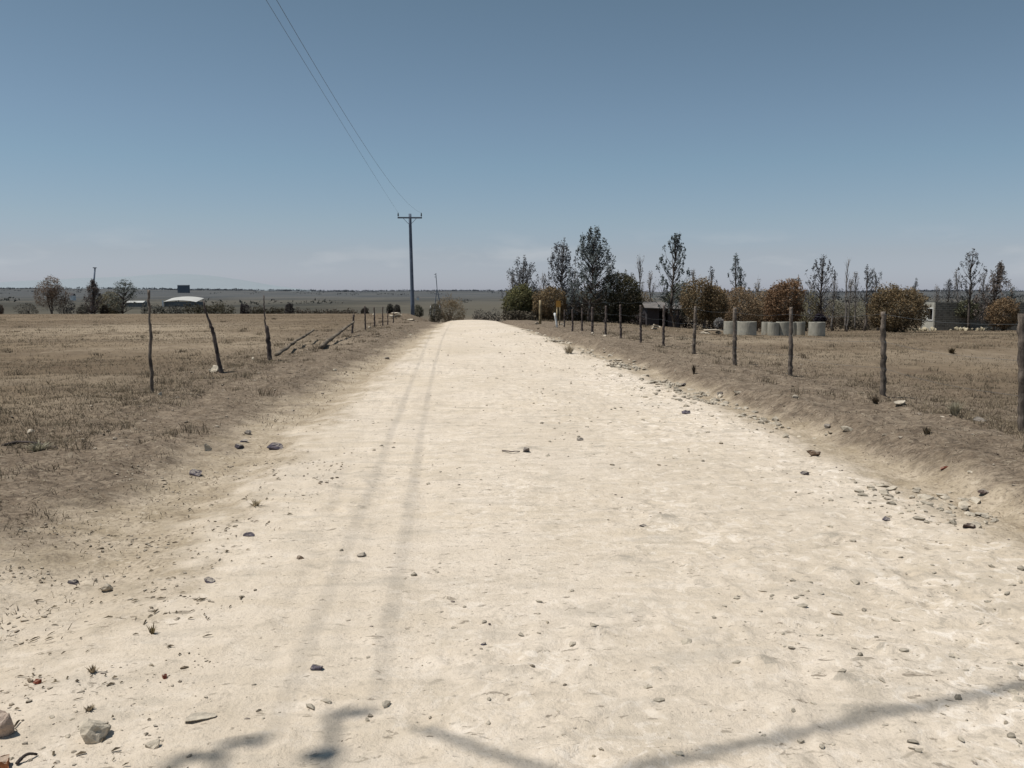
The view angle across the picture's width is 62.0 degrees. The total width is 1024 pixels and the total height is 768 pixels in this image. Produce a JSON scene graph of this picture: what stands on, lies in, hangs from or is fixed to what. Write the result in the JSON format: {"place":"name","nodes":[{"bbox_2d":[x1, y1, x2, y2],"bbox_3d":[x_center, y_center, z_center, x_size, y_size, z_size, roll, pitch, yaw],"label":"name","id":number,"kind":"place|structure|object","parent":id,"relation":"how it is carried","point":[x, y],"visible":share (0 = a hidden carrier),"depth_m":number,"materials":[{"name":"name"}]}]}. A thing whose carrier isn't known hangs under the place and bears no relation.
{"place":"outdoors","nodes":[
{"label":"outdoors","id":0,"kind":"place"},
{"bbox_2d":[0,274,306,290],"bbox_3d":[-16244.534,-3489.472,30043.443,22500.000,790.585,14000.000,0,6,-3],"label":"mountain","id":1,"kind":"structure","parent":0,"point":[193,281],"depth_m":28140.07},
{"bbox_2d":[0,313,1023,453],"bbox_3d":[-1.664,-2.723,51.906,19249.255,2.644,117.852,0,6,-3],"label":"field","id":2,"kind":"structure","parent":0,"point":[128,351],"depth_m":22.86,"materials":[{"name":"plant"}]},
{"bbox_2d":[13,303,38,313],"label":"field bush","id":3,"kind":"object","parent":2,"relation":"on","point":[27,311],"visible":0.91,"depth_m":85.33,"materials":[{"name":"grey plant"}]},
{"bbox_2d":[33,275,71,313],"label":"tree","id":4,"kind":"object","parent":2,"relation":"on","point":[52,293],"visible":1,"depth_m":80.33,"materials":[{"name":"grey plant"}]},
{"bbox_2d":[55,298,75,313],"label":"field bush","id":5,"kind":"object","parent":2,"relation":"on","point":[69,309],"visible":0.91,"depth_m":81.66,"materials":[{"name":"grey plant"}]},
{"bbox_2d":[76,304,87,313],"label":"field bush","id":6,"kind":"object","parent":2,"relation":"on","point":[81,309],"visible":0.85,"depth_m":83.56,"materials":[{"name":"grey plant"}]},
{"bbox_2d":[81,278,103,313],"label":"tree","id":7,"kind":"object","parent":2,"relation":"on","point":[94,289],"visible":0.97,"depth_m":85.36,"materials":[{"name":"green plant"}]},
{"bbox_2d":[95,289,125,313],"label":"bush","id":8,"kind":"object","parent":2,"relation":"on","point":[110,309],"visible":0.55,"depth_m":89.28,"materials":[{"name":"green plant"}]},
{"bbox_2d":[106,278,138,313],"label":"tree","id":9,"kind":"object","parent":2,"relation":"on","point":[124,294],"visible":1,"depth_m":85.63,"materials":[{"name":"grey plant"}]},
{"bbox_2d":[147,290,153,392],"bbox_3d":[-5.504,-0.521,12.974,0.084,1.815,0.071,0,6,-3],"label":"fence post","id":10,"kind":"object","parent":2,"relation":"on","point":[150,350],"visible":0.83,"depth_m":12.96,"materials":[{"name":"wood"}]},
{"bbox_2d":[140,303,186,313],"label":"hedge","id":11,"kind":"object","parent":2,"relation":"on","point":[175,308],"visible":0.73,"depth_m":95.66,"materials":[{"name":"green plant"}]},
{"bbox_2d":[183,301,235,313],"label":"hedge","id":12,"kind":"object","parent":2,"relation":"on","point":[209,309],"visible":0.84,"depth_m":88.10,"materials":[{"name":"green plant"}]},
{"bbox_2d":[203,301,223,372],"bbox_3d":[-5.805,-0.800,16.642,0.403,1.650,0.111,0,6,-3],"label":"fence post","id":13,"kind":"object","parent":2,"relation":"on","point":[218,359],"visible":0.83,"depth_m":16.62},
{"bbox_2d":[240,304,251,313],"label":"field bush","id":14,"kind":"object","parent":2,"relation":"on","point":[242,306],"visible":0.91,"depth_m":82.42,"materials":[{"name":"green plant"}]},
{"bbox_2d":[248,306,285,313],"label":"hedge","id":15,"kind":"object","parent":2,"relation":"on","point":[260,310],"visible":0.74,"depth_m":88.36,"materials":[{"name":"green plant"}]},
{"bbox_2d":[263,295,271,360],"bbox_3d":[-5.593,-1.170,19.544,0.186,1.736,0.121,0,6,-3],"label":"fence post","id":16,"kind":"object","parent":2,"relation":"on","point":[269,350],"visible":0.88,"depth_m":19.52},
{"bbox_2d":[275,329,313,355],"bbox_3d":[-6.036,-1.207,23.943,0.110,0.406,7.014,-1,6,-6],"label":"fallen log","id":17,"kind":"object","parent":2,"relation":"on","point":[282,350],"visible":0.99,"depth_m":22.71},
{"bbox_2d":[292,307,358,313],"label":"hedge","id":18,"kind":"object","parent":2,"relation":"on","point":[335,311],"visible":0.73,"depth_m":90.66,"materials":[{"name":"green plant"}]},
{"bbox_2d":[397,213,421,315],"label":"power pole","id":19,"kind":"object","parent":2,"relation":"on","point":[410,218],"visible":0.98,"depth_m":82.70,"materials":[{"name":"wood"}]},
{"bbox_2d":[415,305,423,316],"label":"field bush","id":20,"kind":"object","parent":2,"relation":"on","point":[419,310],"visible":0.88,"depth_m":87.21,"materials":[{"name":"green plant"}]},
{"bbox_2d":[428,303,441,322],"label":"bush","id":21,"kind":"object","parent":2,"relation":"on","point":[433,317],"visible":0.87,"depth_m":89.28,"materials":[{"name":"green plant"}]},
{"bbox_2d":[0,317,1023,520],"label":"grass tufts","id":22,"kind":"object","parent":2,"relation":"on","point":[336,347],"visible":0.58,"depth_m":14.63,"materials":[{"name":"plant"}]},
{"bbox_2d":[501,255,541,299],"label":"slender tree","id":23,"kind":"object","parent":2,"relation":"on","point":[525,277],"visible":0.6,"depth_m":72.96,"materials":[{"name":"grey plant"}]},
{"bbox_2d":[500,307,543,321],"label":"hedge","id":24,"kind":"object","parent":2,"relation":"on","point":[520,315],"visible":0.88,"depth_m":65.98,"materials":[{"name":"green plant"}]},
{"bbox_2d":[532,284,567,320],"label":"dome tree","id":25,"kind":"object","parent":2,"relation":"on","point":[548,311],"visible":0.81,"depth_m":65.49,"materials":[{"name":"brown plant"}]},
{"bbox_2d":[545,238,581,317],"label":"slender tree","id":26,"kind":"object","parent":2,"relation":"on","point":[562,259],"visible":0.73,"depth_m":69.78,"materials":[{"name":"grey plant"}]},
{"bbox_2d":[563,290,607,322],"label":"dome tree","id":27,"kind":"object","parent":2,"relation":"on","point":[578,317],"visible":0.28,"depth_m":71.26,"materials":[{"name":"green plant"}]},
{"bbox_2d":[566,225,618,321],"bbox_3d":[5.966,-8.043,63.975,3.994,7.669,4.120,0,6,-3],"label":"slender tree","id":28,"kind":"object","parent":2,"relation":"on","point":[592,248],"visible":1,"depth_m":63.72,"materials":[{"name":"green plant"}]},
{"bbox_2d":[568,311,644,324],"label":"hedge","id":29,"kind":"object","parent":2,"relation":"on","point":[637,320],"visible":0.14,"depth_m":74.30,"materials":[{"name":"green plant"}]},
{"bbox_2d":[588,269,644,322],"bbox_3d":[7.930,-6.486,65.211,4.641,4.583,3.215,0,6,-3],"label":"dome tree","id":30,"kind":"object","parent":2,"relation":"on","point":[616,298],"visible":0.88,"depth_m":64.56,"materials":[{"name":"green plant"}]},
{"bbox_2d":[633,255,647,319],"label":"bare tree","id":31,"kind":"object","parent":2,"relation":"on","point":[641,270],"visible":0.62,"depth_m":74.05,"materials":[{"name":"grey plant"}]},
{"bbox_2d":[645,271,655,301],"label":"bare tree","id":32,"kind":"object","parent":2,"relation":"on","point":[649,281],"visible":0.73,"depth_m":80.34,"materials":[{"name":"grey plant"}]},
{"bbox_2d":[642,302,680,327],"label":"shed","id":33,"kind":"structure","parent":2,"relation":"on","point":[653,313],"depth_m":73.57,"materials":[{"name":"metal"}]},
{"bbox_2d":[659,311,666,326],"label":"door","id":34,"kind":"structure","parent":33,"relation":"in","point":[660,312],"depth_m":74.04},
{"bbox_2d":[651,230,691,327],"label":"slender tree","id":35,"kind":"object","parent":2,"relation":"on","point":[671,302],"visible":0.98,"depth_m":68.04,"materials":[{"name":"green plant"}]},
{"bbox_2d":[662,279,697,326],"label":"dome tree","id":36,"kind":"object","parent":2,"relation":"on","point":[679,287],"visible":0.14,"depth_m":80.24,"materials":[{"name":"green plant"}]},
{"bbox_2d":[679,310,724,329],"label":"hedge","id":37,"kind":"object","parent":2,"relation":"on","point":[681,325],"visible":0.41,"depth_m":76.38,"materials":[{"name":"green plant"}]},
{"bbox_2d":[678,275,728,328],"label":"dome tree","id":38,"kind":"object","parent":2,"relation":"on","point":[708,302],"visible":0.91,"depth_m":66.09,"materials":[{"name":"green plant"}]},
{"bbox_2d":[713,318,723,329],"bbox_3d":[14.713,-4.087,60.696,0.690,1.366,0.715,4,7,35],"label":"dead bush","id":39,"kind":"object","parent":2,"relation":"on","point":[718,323],"visible":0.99,"depth_m":60.56,"materials":[{"name":"grey plant"}]},
{"bbox_2d":[723,321,737,334],"bbox_3d":[8.976,-2.272,34.869,0.618,0.588,0.617,0,6,-3],"label":"concrete ring","id":40,"kind":"object","parent":2,"relation":"on","point":[728,324],"visible":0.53,"depth_m":34.62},
{"bbox_2d":[727,252,743,319],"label":"slender tree","id":41,"kind":"object","parent":2,"relation":"on","point":[735,264],"visible":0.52,"depth_m":84.34,"materials":[{"name":"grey plant"}]},
{"bbox_2d":[720,285,762,321],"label":"dome tree","id":42,"kind":"object","parent":2,"relation":"on","point":[742,297],"visible":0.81,"depth_m":78.21,"materials":[{"name":"brown plant"}]},
{"bbox_2d":[734,266,749,316],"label":"slender tree","id":43,"kind":"object","parent":2,"relation":"on","point":[740,277],"visible":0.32,"depth_m":86.64,"materials":[{"name":"grey plant"}]},
{"bbox_2d":[737,321,756,335],"bbox_3d":[9.099,-2.122,33.001,0.730,0.594,0.731,0,6,-3],"label":"concrete ring","id":44,"kind":"object","parent":2,"relation":"on","point":[749,327],"visible":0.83,"depth_m":32.70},
{"bbox_2d":[747,291,780,329],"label":"dome tree","id":45,"kind":"object","parent":2,"relation":"on","point":[760,319],"visible":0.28,"depth_m":80.69,"materials":[{"name":"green plant"}]},
{"bbox_2d":[767,322,778,335],"bbox_3d":[10.260,-2.137,33.462,0.445,0.554,0.443,0,6,-3],"label":"concrete ring","id":46,"kind":"object","parent":2,"relation":"on","point":[772,328],"visible":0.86,"depth_m":33.28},
{"bbox_2d":[761,276,805,321],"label":"dome tree","id":47,"kind":"object","parent":2,"relation":"on","point":[776,291],"visible":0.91,"depth_m":70.36,"materials":[{"name":"brown plant"}]},
{"bbox_2d":[778,322,788,335],"bbox_3d":[10.695,-2.162,33.617,0.546,0.580,0.546,0,6,-3],"label":"concrete ring","id":48,"kind":"object","parent":2,"relation":"on","point":[783,328],"visible":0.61,"depth_m":33.37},
{"bbox_2d":[796,322,804,334],"bbox_3d":[11.564,-2.219,34.216,0.403,0.553,0.407,0,6,-3],"label":"concrete ring","id":49,"kind":"object","parent":2,"relation":"on","point":[800,328],"visible":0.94,"depth_m":34.04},
{"bbox_2d":[790,289,824,330],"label":"dome tree","id":50,"kind":"object","parent":2,"relation":"on","point":[804,318],"visible":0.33,"depth_m":80.69,"materials":[{"name":"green plant"}]},
{"bbox_2d":[808,322,825,335],"bbox_3d":[11.985,-2.156,33.498,0.639,0.564,0.640,0,6,-3],"label":"concrete ring","id":51,"kind":"object","parent":2,"relation":"on","point":[816,328],"visible":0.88,"depth_m":33.23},
{"bbox_2d":[813,313,827,321],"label":"dark bush","id":52,"kind":"object","parent":2,"relation":"on","point":[821,318],"visible":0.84,"depth_m":66.86,"materials":[{"name":"black plant"}]},
{"bbox_2d":[802,254,842,321],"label":"slender tree","id":53,"kind":"object","parent":2,"relation":"on","point":[821,282],"visible":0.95,"depth_m":76.80,"materials":[{"name":"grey plant"}]},
{"bbox_2d":[799,309,847,330],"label":"hedge","id":54,"kind":"object","parent":2,"relation":"on","point":[842,319],"visible":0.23,"depth_m":85.39,"materials":[{"name":"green plant"}]},
{"bbox_2d":[827,274,837,330],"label":"bare tree","id":55,"kind":"object","parent":2,"relation":"on","point":[833,295],"visible":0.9,"depth_m":83.17,"materials":[{"name":"grey plant"}]},
{"bbox_2d":[813,300,853,330],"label":"dome tree","id":56,"kind":"object","parent":2,"relation":"on","point":[841,310],"visible":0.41,"depth_m":86.77,"materials":[{"name":"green plant"}]},
{"bbox_2d":[842,256,850,330],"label":"bare tree","id":57,"kind":"object","parent":2,"relation":"on","point":[846,304],"visible":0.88,"depth_m":79.11,"materials":[{"name":"grey plant"}]},
{"bbox_2d":[844,279,853,331],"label":"bare tree","id":58,"kind":"object","parent":2,"relation":"on","point":[851,295],"visible":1,"depth_m":75.16,"materials":[{"name":"grey plant"}]},
{"bbox_2d":[851,271,861,330],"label":"bare tree","id":59,"kind":"object","parent":2,"relation":"on","point":[855,297],"visible":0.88,"depth_m":85.28,"materials":[{"name":"grey plant"}]},
{"bbox_2d":[840,300,882,329],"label":"dome tree","id":60,"kind":"object","parent":2,"relation":"on","point":[862,311],"visible":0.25,"depth_m":89.60,"materials":[{"name":"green plant"}]},
{"bbox_2d":[855,264,878,330],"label":"slender tree","id":61,"kind":"object","parent":2,"relation":"on","point":[870,290],"visible":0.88,"depth_m":82.99,"materials":[{"name":"grey plant"}]},
{"bbox_2d":[847,316,888,330],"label":"hedge","id":62,"kind":"object","parent":2,"relation":"on","point":[858,323],"visible":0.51,"depth_m":87.50,"materials":[{"name":"green plant"}]},
{"bbox_2d":[867,269,881,330],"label":"slender tree","id":63,"kind":"object","parent":2,"relation":"on","point":[875,276],"visible":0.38,"depth_m":85.58,"materials":[{"name":"grey plant"}]},
{"bbox_2d":[863,281,931,332],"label":"dome tree","id":64,"kind":"object","parent":2,"relation":"on","point":[893,299],"visible":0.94,"depth_m":68.63,"materials":[{"name":"green plant"}]},
{"bbox_2d":[938,278,960,301],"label":"slender tree","id":65,"kind":"object","parent":2,"relation":"on","point":[948,290],"visible":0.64,"depth_m":101.69,"materials":[{"name":"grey plant"}]},
{"bbox_2d":[952,269,962,301],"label":"bare tree","id":66,"kind":"object","parent":2,"relation":"on","point":[957,293],"visible":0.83,"depth_m":91.99,"materials":[{"name":"grey plant"}]},
{"bbox_2d":[954,300,982,326],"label":"dome tree","id":67,"kind":"object","parent":2,"relation":"on","point":[971,310],"visible":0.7,"depth_m":85.56,"materials":[{"name":"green plant"}]},
{"bbox_2d":[954,248,989,330],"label":"slender tree","id":68,"kind":"object","parent":2,"relation":"on","point":[971,284],"visible":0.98,"depth_m":83.46,"materials":[{"name":"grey plant"}]},
{"bbox_2d":[921,302,1023,330],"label":"block house","id":69,"kind":"structure","parent":2,"relation":"on","point":[941,312],"depth_m":86.10,"materials":[{"name":"concrete"}]},
{"bbox_2d":[973,260,1014,330],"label":"slender tree","id":70,"kind":"object","parent":2,"relation":"on","point":[995,283],"visible":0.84,"depth_m":81.77,"materials":[{"name":"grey plant"}]},
{"bbox_2d":[984,296,1019,330],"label":"dome tree","id":71,"kind":"object","parent":2,"relation":"on","point":[1002,322],"visible":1,"depth_m":79.67,"materials":[{"name":"brown plant"}]},
{"bbox_2d":[0,320,1023,755],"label":"verge","id":72,"kind":"structure","parent":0,"point":[96,632],"depth_m":7.77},
{"bbox_2d":[0,710,14,737],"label":"stone","id":73,"kind":"object","parent":72,"relation":"on","point":[6,726],"visible":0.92,"depth_m":3.11,"materials":[{"name":"stone"}]},
{"bbox_2d":[1,441,55,447],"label":"fallen stick","id":74,"kind":"object","parent":72,"relation":"on","point":[13,442],"visible":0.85,"depth_m":8.71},
{"bbox_2d":[23,440,53,451],"bbox_3d":[-4.731,0.624,8.477,0.340,0.113,0.365,0,6,-3],"label":"dry weed","id":75,"kind":"object","parent":72,"relation":"on","point":[38,447],"visible":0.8,"depth_m":8.46,"materials":[{"name":"beige plant"}]},
{"bbox_2d":[0,463,329,767],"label":"straw litter","id":76,"kind":"object","parent":72,"relation":"on","point":[110,683],"visible":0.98,"depth_m":4.31,"materials":[{"name":"beige plant"}]},
{"bbox_2d":[0,456,342,705],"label":"shoulder crumbs","id":77,"kind":"object","parent":72,"relation":"on","point":[29,680],"visible":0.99,"depth_m":5.53,"materials":[{"name":"stone"}]},
{"bbox_2d":[267,442,282,449],"bbox_3d":[-2.503,0.663,9.021,0.169,0.092,0.092,0,6,-3],"label":"stone","id":78,"kind":"object","parent":72,"relation":"on","point":[274,446],"visible":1,"depth_m":8.99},
{"bbox_2d":[318,321,354,348],"bbox_3d":[-5.646,-1.666,27.844,0.141,0.524,9.010,-1,6,-5],"label":"fallen log","id":79,"kind":"object","parent":72,"relation":"on","point":[326,342],"visible":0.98,"depth_m":26.00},
{"bbox_2d":[436,293,466,321],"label":"field tree","id":80,"kind":"object","parent":72,"relation":"on","point":[452,303],"visible":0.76,"depth_m":91.19,"materials":[{"name":"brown plant"}]},
{"bbox_2d":[472,307,501,321],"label":"hedge","id":81,"kind":"object","parent":72,"relation":"on","point":[486,318],"visible":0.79,"depth_m":109.53,"materials":[{"name":"green plant"}]},
{"bbox_2d":[0,327,1021,640],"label":"flattened straw","id":82,"kind":"object","parent":72,"relation":"on","point":[328,399],"visible":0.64,"depth_m":10.19,"materials":[{"name":"beige plant"}]},
{"bbox_2d":[0,323,1022,648],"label":"verge stubble","id":83,"kind":"object","parent":72,"relation":"on","point":[324,397],"visible":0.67,"depth_m":11.13,"materials":[{"name":"plant"}]},
{"bbox_2d":[10,328,1015,574],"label":"earth clods","id":84,"kind":"object","parent":72,"relation":"on","point":[884,434],"visible":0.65,"depth_m":11.87,"materials":[{"name":"soil"}]},
{"bbox_2d":[499,283,534,319],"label":"dome tree","id":85,"kind":"object","parent":72,"relation":"on","point":[522,294],"visible":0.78,"depth_m":67.21,"materials":[{"name":"green plant"}]},
{"bbox_2d":[639,305,641,342],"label":"fence post","id":86,"kind":"object","parent":72,"relation":"on","point":[640,325],"visible":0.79,"depth_m":25.22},
{"bbox_2d":[662,305,664,345],"bbox_3d":[4.387,-1.557,24.646,0.094,1.441,0.092,0,6,-3],"label":"fence post","id":87,"kind":"object","parent":72,"relation":"on","point":[663,332],"visible":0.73,"depth_m":24.61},
{"bbox_2d":[692,306,696,353],"bbox_3d":[4.657,-1.250,21.753,0.114,1.473,0.104,-2,6,-18],"label":"fence post","id":88,"kind":"object","parent":72,"relation":"on","point":[694,332],"visible":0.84,"depth_m":21.71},
{"bbox_2d":[732,307,736,365],"bbox_3d":[4.929,-0.929,18.834,0.132,1.520,0.117,0,6,-3],"label":"fence post","id":89,"kind":"object","parent":72,"relation":"on","point":[734,349],"visible":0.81,"depth_m":18.79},
{"bbox_2d":[788,307,793,375],"bbox_3d":[5.243,-0.665,16.015,0.120,1.560,0.102,0,6,-3],"label":"fence post","id":90,"kind":"object","parent":72,"relation":"on","point":[790,359],"visible":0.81,"depth_m":15.97,"materials":[{"name":"wood"}]},
{"bbox_2d":[879,312,886,395],"bbox_3d":[5.369,-0.316,12.314,0.154,1.462,0.103,0,6,-3],"label":"fence post","id":91,"kind":"object","parent":72,"relation":"on","point":[883,382],"visible":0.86,"depth_m":12.28,"materials":[{"name":"wood"}]},
{"bbox_2d":[945,400,964,415],"bbox_3d":[5.154,0.278,9.929,0.264,0.182,0.284,0,6,-3],"label":"dry weed","id":92,"kind":"object","parent":72,"relation":"on","point":[954,408],"visible":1,"depth_m":9.90,"materials":[{"name":"beige plant"}]},
{"bbox_2d":[1016,313,1023,432],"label":"fence post","id":93,"kind":"object","parent":72,"relation":"on","point":[1020,363],"visible":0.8,"depth_m":9.12,"materials":[{"name":"wood"}]},
{"bbox_2d":[572,312,1016,360],"bbox_3d":[4.067,-1.792,23.846,0.701,0.208,29.710,-1,6,-7],"label":"fence wire","id":94,"kind":"object","parent":93,"relation":"attached to","point":[827,340],"visible":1,"depth_m":13.24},
{"bbox_2d":[0,289,1023,299],"bbox_3d":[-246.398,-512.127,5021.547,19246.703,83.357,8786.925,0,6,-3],"label":"hills","id":95,"kind":"structure","parent":0,"point":[21,294],"depth_m":1288.17,"materials":[{"name":"plant"}]},
{"bbox_2d":[177,285,189,292],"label":"block","id":96,"kind":"structure","parent":95,"relation":"on","point":[183,288],"depth_m":1660.57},
{"bbox_2d":[0,287,1023,304],"bbox_3d":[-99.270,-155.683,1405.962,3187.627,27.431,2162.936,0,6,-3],"label":"scrub","id":97,"kind":"object","parent":95,"relation":"on","point":[962,297],"visible":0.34,"depth_m":651.54,"materials":[{"name":"green plant"}]},
{"bbox_2d":[0,287,1023,292],"bbox_3d":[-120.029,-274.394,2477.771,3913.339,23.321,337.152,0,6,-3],"label":"woodland","id":98,"kind":"object","parent":95,"relation":"on","point":[154,288],"visible":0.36,"depth_m":2403.40,"materials":[{"name":"green plant"}]},
{"bbox_2d":[0,299,1023,324],"bbox_3d":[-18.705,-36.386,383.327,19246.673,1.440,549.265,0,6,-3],"label":"valley","id":99,"kind":"structure","parent":0,"point":[472,306],"depth_m":301.96,"materials":[{"name":"plant"}]},
{"bbox_2d":[125,301,146,306],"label":"house","id":100,"kind":"structure","parent":99,"relation":"on","point":[132,304],"depth_m":283.07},
{"bbox_2d":[162,296,203,306],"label":"arched shed","id":101,"kind":"structure","parent":99,"relation":"on","point":[186,298],"depth_m":293.75,"materials":[{"name":"metal"}]},
{"bbox_2d":[0,0,1023,291],"label":"sky","id":102,"kind":"structure","parent":0,"point":[138,137],"materials":[{"name":"blue"}]},
{"bbox_2d":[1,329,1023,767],"bbox_3d":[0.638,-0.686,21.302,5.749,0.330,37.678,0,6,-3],"label":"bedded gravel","id":103,"kind":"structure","parent":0,"point":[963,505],"depth_m":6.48,"materials":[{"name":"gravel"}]},
{"bbox_2d":[9,319,1023,767],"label":"road","id":104,"kind":"structure","parent":0,"point":[547,527],"depth_m":4.37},
{"bbox_2d":[0,754,9,767],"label":"stone","id":105,"kind":"object","parent":104,"relation":"on","point":[4,761],"visible":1,"depth_m":2.89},
{"bbox_2d":[15,752,37,764],"bbox_3d":[-1.679,1.290,2.944,0.017,0.024,0.082,2,6,21],"label":"fallen stick","id":106,"kind":"object","parent":104,"relation":"on","point":[20,759],"visible":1,"depth_m":2.94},
{"bbox_2d":[78,718,111,743],"bbox_3d":[-1.522,1.262,3.096,0.103,0.091,0.098,0,6,-3],"label":"stone","id":107,"kind":"object","parent":104,"relation":"on","point":[93,731],"visible":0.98,"depth_m":3.07,"materials":[{"name":"stone"}]},
{"bbox_2d":[145,739,159,748],"bbox_3d":[-1.275,1.279,3.019,0.051,0.030,0.030,0,6,-3],"label":"stone","id":108,"kind":"object","parent":104,"relation":"on","point":[154,744],"visible":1,"depth_m":3.01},
{"bbox_2d":[184,712,216,721],"bbox_3d":[-1.190,1.267,3.247,0.119,0.023,0.076,-3,7,-28],"label":"stone","id":109,"kind":"object","parent":104,"relation":"on","point":[196,716],"visible":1,"depth_m":3.23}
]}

